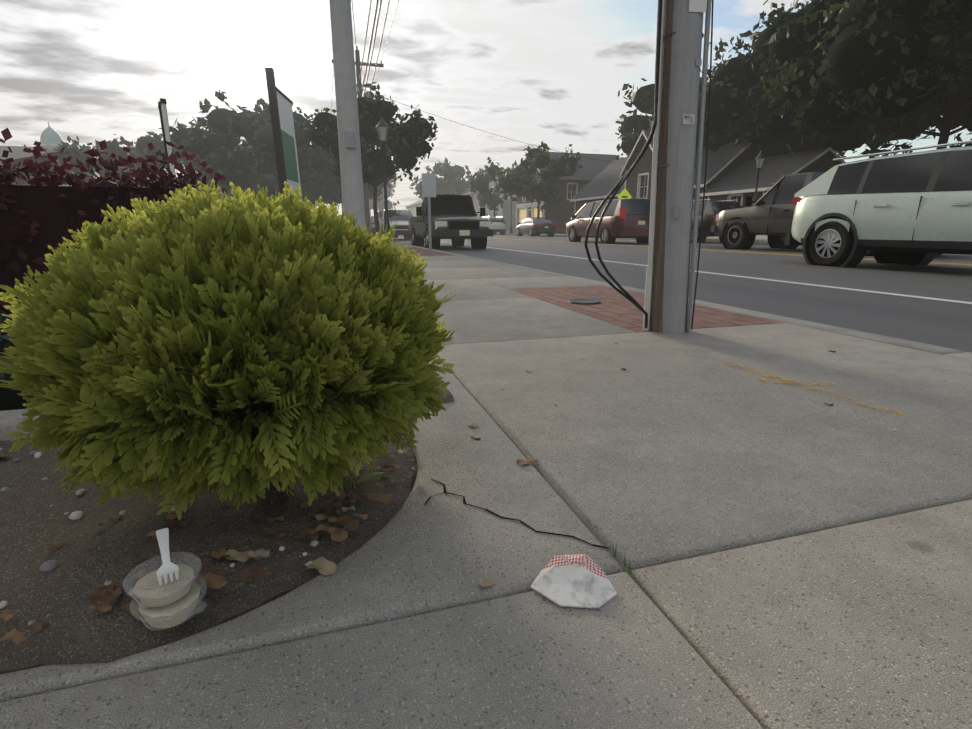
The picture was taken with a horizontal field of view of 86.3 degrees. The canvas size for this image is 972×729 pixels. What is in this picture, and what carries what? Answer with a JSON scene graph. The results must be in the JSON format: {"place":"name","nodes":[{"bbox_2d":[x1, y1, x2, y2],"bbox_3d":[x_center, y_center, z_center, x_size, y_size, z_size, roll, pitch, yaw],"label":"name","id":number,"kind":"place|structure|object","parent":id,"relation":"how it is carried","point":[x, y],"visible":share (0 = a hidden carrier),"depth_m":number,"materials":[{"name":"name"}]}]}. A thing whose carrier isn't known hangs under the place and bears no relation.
{"place":"outdoors","nodes":[
{"label":"outdoors","id":0,"kind":"place"},
{"bbox_2d":[0,310,34,410],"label":"shrub","id":1,"kind":"object","parent":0,"point":[10,399],"depth_m":1.36,"materials":[{"name":"plant"}]},
{"bbox_2d":[216,139,263,199],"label":"tree","id":2,"kind":"object","parent":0,"point":[241,147],"depth_m":42.44,"materials":[{"name":"green plant"}]},
{"bbox_2d":[0,376,628,673],"bbox_3d":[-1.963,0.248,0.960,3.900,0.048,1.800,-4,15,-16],"label":"soil bed","id":3,"kind":"object","parent":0,"point":[91,555],"visible":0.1,"depth_m":0.79,"materials":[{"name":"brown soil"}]},
{"bbox_2d":[0,409,42,440],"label":"bed border curb","id":4,"kind":"structure","parent":3,"relation":"on","point":[10,420],"depth_m":1.21,"materials":[{"name":"concrete"}]},
{"bbox_2d":[123,552,206,629],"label":"stacked deli containers","id":5,"kind":"object","parent":3,"relation":"on","point":[169,604],"visible":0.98,"depth_m":0.63,"materials":[{"name":"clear plastic"}]},
{"bbox_2d":[156,528,178,585],"bbox_3d":[-0.398,0.237,0.643,0.023,0.007,0.094,-10,32,-32],"label":"plastic fork","id":6,"kind":"object","parent":5,"relation":"on","point":[167,566],"visible":0.98,"depth_m":0.64,"materials":[{"name":"white plastic"}]},
{"bbox_2d":[0,179,455,519],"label":"thuja bush","id":7,"kind":"object","parent":3,"relation":"on","point":[117,327],"depth_m":0.71,"materials":[{"name":"green plant"}]},
{"bbox_2d":[0,343,896,624],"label":"pebbles","id":8,"kind":"object","parent":3,"relation":"on","point":[52,565],"visible":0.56,"depth_m":0.77,"materials":[{"name":"grey"}]},
{"bbox_2d":[0,243,971,728],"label":"sidewalk slabs","id":9,"kind":"structure","parent":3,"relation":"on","point":[796,557],"depth_m":0.77,"materials":[{"name":"grey concrete"}]},
{"bbox_2d":[265,68,301,196],"bbox_3d":[-3.549,-3.517,9.389,0.110,3.000,1.275,-3,15,-5],"label":"sign board","id":10,"kind":"object","parent":9,"relation":"on","point":[281,112],"visible":0.85,"depth_m":8.95,"materials":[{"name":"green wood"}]},
{"bbox_2d":[329,0,365,229],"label":"grey pole","id":11,"kind":"object","parent":9,"relation":"on","point":[347,110],"visible":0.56,"depth_m":7.02,"materials":[{"name":"concrete"}]},
{"bbox_2d":[331,0,622,163],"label":"overhead wires","id":12,"kind":"object","parent":11,"relation":"attached to","point":[376,7],"visible":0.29,"depth_m":17.19,"materials":[{"name":"black"}]},
{"bbox_2d":[376,116,392,241],"bbox_3d":[-3.100,-5.620,15.908,0.388,3.760,0.388,-12,19,-38],"label":"street lamp","id":13,"kind":"object","parent":9,"relation":"on","point":[382,127],"visible":0.9,"depth_m":15.72,"materials":[{"name":"black metal"}]},
{"bbox_2d":[0,350,835,642],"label":"dead leaves","id":14,"kind":"object","parent":9,"relation":"on","point":[105,599],"visible":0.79,"depth_m":0.80,"materials":[{"name":"brown plant"}]},
{"bbox_2d":[424,479,608,548],"bbox_3d":[0.017,0.263,0.882,0.082,0.001,0.377,-18,23,-50],"label":"pavement crack","id":15,"kind":"object","parent":9,"relation":"in","point":[464,501],"visible":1,"depth_m":0.88,"materials":[{"name":"black"}]},
{"bbox_2d":[531,554,616,608],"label":"paper tray litter","id":16,"kind":"object","parent":9,"relation":"on","point":[580,580],"visible":0.98,"depth_m":0.71,"materials":[{"name":"white paper"}]},
{"bbox_2d":[608,543,631,576],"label":"weeds","id":17,"kind":"object","parent":9,"relation":"on","point":[625,565],"visible":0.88,"depth_m":0.77,"materials":[{"name":"green plant"}]},
{"bbox_2d":[584,0,713,333],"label":"utility pole","id":18,"kind":"object","parent":9,"relation":"on","point":[668,309],"visible":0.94,"depth_m":2.28,"materials":[{"name":"grey wood"}]},
{"bbox_2d":[726,362,903,415],"bbox_3d":[1.007,0.061,1.649,0.201,0.001,0.590,-10,18,-33],"label":"paint marking","id":19,"kind":"object","parent":9,"relation":"on","point":[814,383],"visible":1,"depth_m":1.66,"materials":[{"name":"brown"}]},
{"bbox_2d":[402,247,783,332],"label":"sidewalk brick strips","id":20,"kind":"object","parent":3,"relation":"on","point":[614,307],"visible":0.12,"depth_m":3.23,"materials":[{"name":"red brick"}]},
{"bbox_2d":[422,172,435,255],"bbox_3d":[-1.017,-2.695,9.329,0.260,1.460,0.038,-7,16,-24],"label":"parking sign post","id":21,"kind":"object","parent":20,"relation":"on","point":[428,185],"visible":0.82,"depth_m":9.21,"materials":[{"name":"metal"}]},
{"bbox_2d":[568,299,600,303],"bbox_3d":[0.662,-0.426,3.498,0.220,0.010,0.220,-4,15,-16],"label":"utility cover","id":22,"kind":"object","parent":20,"relation":"on","point":[584,301],"visible":1,"depth_m":3.48,"materials":[{"name":"grey metal"}]},
{"label":"soil","id":23,"kind":"structure","parent":3,"relation":"on"},
{"bbox_2d":[0,128,226,320],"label":"purple hedge","id":24,"kind":"object","parent":23,"relation":"on","point":[35,170],"depth_m":2.19,"materials":[{"name":"plant"}]},
{"bbox_2d":[158,98,177,189],"bbox_3d":[-3.531,-1.972,5.871,0.070,1.800,0.660,-9,21,-32],"label":"slim sign","id":25,"kind":"object","parent":23,"relation":"on","point":[162,102],"visible":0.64,"depth_m":5.55,"materials":[{"name":"grey metal"}]},
{"bbox_2d":[326,185,382,209],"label":"tree","id":26,"kind":"object","parent":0,"point":[378,193],"depth_m":42.99,"materials":[{"name":"green plant"}]},
{"bbox_2d":[313,137,402,192],"bbox_3d":[-7.374,-10.896,30.308,5.314,6.858,5.768,-4,15,-16],"label":"tree","id":27,"kind":"object","parent":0,"point":[394,179],"depth_m":30.32,"materials":[{"name":"green plant"}]},
{"bbox_2d":[325,180,392,203],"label":"tree","id":28,"kind":"object","parent":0,"point":[381,192],"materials":[{"name":"green plant"}]},
{"bbox_2d":[296,82,437,231],"bbox_3d":[-4.325,-7.370,19.349,5.021,5.598,4.475,-4,15,-16],"label":"tree","id":29,"kind":"object","parent":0,"point":[392,142],"depth_m":18.66,"materials":[{"name":"green plant"}]},
{"bbox_2d":[370,216,397,237],"bbox_3d":[-7.420,-9.736,36.695,2.170,1.512,4.730,-4,15,-16],"label":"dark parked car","id":30,"kind":"object","parent":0,"point":[372,225],"visible":0.15,"depth_m":35.08,"materials":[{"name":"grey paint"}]},
{"bbox_2d":[369,180,399,216],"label":"building","id":31,"kind":"structure","parent":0,"point":[390,204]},
{"bbox_2d":[405,199,422,216],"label":"building","id":32,"kind":"structure","parent":0,"point":[412,207],"depth_m":132.05,"materials":[{"name":"concrete"}]},
{"bbox_2d":[0,0,971,215],"label":"sky","id":33,"kind":"structure","parent":0,"point":[552,72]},
{"bbox_2d":[516,201,544,232],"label":"shop storefront trim","id":34,"kind":"structure","parent":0,"point":[527,205],"depth_m":58.31,"materials":[{"name":"white paint"}]},
{"bbox_2d":[517,152,616,232],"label":"house","id":35,"kind":"structure","parent":0,"point":[562,212],"depth_m":54.70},
{"bbox_2d":[497,232,767,239],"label":"curb","id":36,"kind":"structure","parent":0,"point":[706,238],"depth_m":25.74,"materials":[{"name":"concrete"}]},
{"bbox_2d":[510,196,512,232],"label":"sign post","id":37,"kind":"object","parent":36,"relation":"on","point":[511,199],"visible":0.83,"depth_m":52.87,"materials":[{"name":"grey metal"}]},
{"bbox_2d":[617,188,631,198],"bbox_3d":[8.924,-9.862,33.600,1.075,2.987,0.140,-4,15,-16],"label":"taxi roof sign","id":38,"kind":"object","parent":36,"relation":"on","point":[624,194],"visible":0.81,"depth_m":33.32,"materials":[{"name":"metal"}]},
{"bbox_2d":[753,151,765,205],"bbox_3d":[11.906,-7.453,22.895,0.388,3.760,0.388,-12,19,-38],"label":"street lamp","id":39,"kind":"object","parent":36,"relation":"on","point":[760,158],"visible":0.65,"depth_m":22.55,"materials":[{"name":"black metal"}]},
{"bbox_2d":[392,234,971,351],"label":"street","id":40,"kind":"structure","parent":0,"point":[946,324],"depth_m":6.19,"materials":[{"name":"grey asphalt"}]},
{"bbox_2d":[378,209,413,238],"bbox_3d":[-5.070,-7.860,29.281,2.260,1.796,4.760,-4,15,-16],"label":"white parked car","id":41,"kind":"object","parent":40,"relation":"on","point":[400,218],"visible":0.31,"depth_m":27.97,"materials":[{"name":"paint"}]},
{"bbox_2d":[408,194,492,249],"bbox_3d":[-1.335,-4.612,16.925,2.170,1.692,5.120,-4,15,-16],"label":"parked truck","id":42,"kind":"object","parent":40,"relation":"on","point":[456,220],"visible":0.85,"depth_m":15.68,"materials":[{"name":"grey paint"}]},
{"bbox_2d":[485,217,505,234],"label":"car","id":43,"kind":"object","parent":40,"relation":"on","point":[498,224],"visible":0.42,"depth_m":50.55,"materials":[{"name":"white paint"}]},
{"bbox_2d":[516,217,556,236],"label":"parked car","id":44,"kind":"object","parent":40,"relation":"on","point":[534,226],"visible":0.98,"depth_m":40.03,"materials":[{"name":"grey paint"}]},
{"bbox_2d":[565,198,650,243],"bbox_3d":[5.377,-6.228,22.689,2.360,1.854,5.140,-4,15,-16],"label":"maroon minivan","id":45,"kind":"object","parent":40,"relation":"on","point":[626,218],"visible":0.96,"depth_m":20.73,"materials":[{"name":"paint"}]},
{"bbox_2d":[402,235,971,303],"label":"road markings","id":46,"kind":"object","parent":40,"relation":"on","point":[775,280],"depth_m":6.52,"materials":[{"name":"white paint"}]},
{"bbox_2d":[691,199,743,242],"bbox_3d":[9.348,-6.358,23.359,2.300,1.896,4.960,-4,15,-16],"label":"car","id":47,"kind":"object","parent":40,"relation":"on","point":[712,209],"visible":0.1,"depth_m":21.33,"materials":[{"name":"paint"}]},
{"bbox_2d":[711,172,941,255],"bbox_3d":[8.948,-3.911,13.524,2.470,2.122,6.420,-4,15,-16],"label":"green truck","id":48,"kind":"object","parent":40,"relation":"on","point":[771,214],"visible":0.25,"depth_m":14.40,"materials":[{"name":"paint"}]},
{"bbox_2d":[784,140,971,266],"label":"suv","id":49,"kind":"object","parent":40,"relation":"on","point":[914,208],"visible":0.98,"depth_m":7.64,"materials":[{"name":"paint"}]},
{"bbox_2d":[696,52,752,151],"bbox_3d":[17.917,-15.651,37.822,14.290,12.244,12.843,-4,15,-16],"label":"tree","id":50,"kind":"object","parent":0,"point":[722,138],"depth_m":33.37,"materials":[{"name":"green plant"}]},
{"bbox_2d":[761,0,971,148],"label":"tree","id":51,"kind":"object","parent":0,"point":[851,55],"depth_m":20.09,"materials":[{"name":"green plant"}]},
{"bbox_3d":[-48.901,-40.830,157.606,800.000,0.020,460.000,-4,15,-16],"label":"lawn","id":52,"kind":"structure","parent":0,"visible":0},
{"bbox_2d":[0,146,104,185],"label":"brick market building","id":53,"kind":"structure","parent":52,"relation":"on","point":[18,154],"depth_m":33.28,"materials":[{"name":"brick"}]},
{"bbox_2d":[460,169,516,231],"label":"building","id":54,"kind":"structure","parent":52,"relation":"on","point":[504,212],"depth_m":67.57,"materials":[{"name":"wood"}]},
{"bbox_2d":[619,130,697,198],"bbox_3d":[13.135,-12.706,36.688,5.300,6.920,5.300,-4,15,-16],"label":"shingle cross gable","id":55,"kind":"object","parent":52,"relation":"on","point":[638,183],"visible":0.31,"depth_m":36.22,"materials":[{"name":"grey wood"}]},
{"bbox_2d":[570,136,793,214],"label":"roof","id":56,"kind":"structure","parent":52,"relation":"on","point":[725,160],"depth_m":32.25,"materials":[{"name":"grey wood"}]},
{"bbox_2d":[756,235,767,238],"bbox_3d":[13.034,-7.487,27.986,0.160,1.240,6.600,-4,15,-16],"label":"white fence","id":57,"kind":"object","parent":52,"relation":"on","point":[762,236],"depth_m":25.75,"materials":[{"name":"white paint"}]},
{"bbox_2d":[700,147,845,207],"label":"shingle wing","id":58,"kind":"structure","parent":52,"relation":"on","point":[738,185],"depth_m":28.01,"materials":[{"name":"grey"}]},
{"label":"hall with cupola","id":59,"kind":"object","parent":52,"relation":"on","visible":0},
{"bbox_2d":[40,122,62,147],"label":"dome","id":60,"kind":"structure","parent":59,"relation":"on","point":[50,137],"depth_m":48.11,"materials":[{"name":"white paint"}]},
{"label":"ground","id":61,"kind":"structure","parent":0,"visible":0},
{"bbox_2d":[46,134,139,186],"bbox_3d":[-28.297,-13.263,38.357,7.526,7.351,5.617,3,15,12],"label":"tree","id":62,"kind":"object","parent":61,"relation":"on","point":[114,144],"depth_m":36.39,"materials":[{"name":"green plant"}]},
{"bbox_2d":[129,117,217,191],"bbox_3d":[-22.080,-13.405,37.475,6.371,8.074,7.855,-4,15,-16],"label":"tree","id":63,"kind":"object","parent":61,"relation":"on","point":[137,152],"depth_m":35.64,"materials":[{"name":"green plant"}]},
{"bbox_2d":[158,90,334,198],"bbox_3d":[-11.635,-9.915,26.385,7.759,6.950,7.010,-4,15,-16],"label":"tree","id":64,"kind":"object","parent":61,"relation":"on","point":[228,150],"depth_m":24.49,"materials":[{"name":"green plant"}]},
{"bbox_2d":[299,161,341,210],"bbox_3d":[-10.539,-11.034,32.792,6.113,5.864,6.196,-4,15,-16],"label":"tree","id":65,"kind":"object","parent":61,"relation":"on","point":[331,193],"depth_m":31.50,"materials":[{"name":"green plant"}]},
{"bbox_2d":[332,46,383,233],"bbox_3d":[-6.060,-10.675,25.482,2.400,8.880,0.480,-4,15,-16],"label":"utility pole","id":66,"kind":"object","parent":61,"relation":"on","point":[365,186],"visible":0.21,"depth_m":24.85,"materials":[{"name":"brown wood"}]},
{"bbox_2d":[409,162,469,199],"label":"tree","id":67,"kind":"object","parent":61,"relation":"on","point":[417,179],"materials":[{"name":"green plant"}]},
{"bbox_2d":[425,157,485,190],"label":"tree","id":68,"kind":"object","parent":61,"relation":"on","point":[468,172],"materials":[{"name":"green plant"}]},
{"bbox_2d":[468,157,517,216],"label":"tree","id":69,"kind":"object","parent":61,"relation":"on","point":[480,197],"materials":[{"name":"green plant"}]},
{"bbox_2d":[494,141,583,216],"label":"tree","id":70,"kind":"object","parent":61,"relation":"on","point":[546,204],"depth_m":49.02,"materials":[{"name":"green plant"}]},
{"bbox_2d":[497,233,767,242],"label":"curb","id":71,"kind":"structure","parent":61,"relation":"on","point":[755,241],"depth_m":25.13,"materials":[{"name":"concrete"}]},
{"bbox_2d":[615,69,711,159],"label":"tree","id":72,"kind":"object","parent":61,"relation":"on","point":[628,124],"depth_m":46.38,"materials":[{"name":"green plant"}]},
{"bbox_2d":[393,242,971,360],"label":"curb","id":73,"kind":"structure","parent":61,"relation":"on","point":[950,352],"depth_m":2.70,"materials":[{"name":"concrete"}]},
{"bbox_2d":[696,0,966,159],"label":"tree","id":74,"kind":"object","parent":61,"relation":"on","point":[789,47],"depth_m":29.00,"materials":[{"name":"green plant"}]},
{"bbox_2d":[748,31,962,157],"bbox_3d":[25.182,-16.189,33.052,17.071,15.704,17.348,-4,15,-16],"label":"tree","id":75,"kind":"object","parent":61,"relation":"on","point":[866,151],"depth_m":32.69,"materials":[{"name":"green plant"}]}
]}

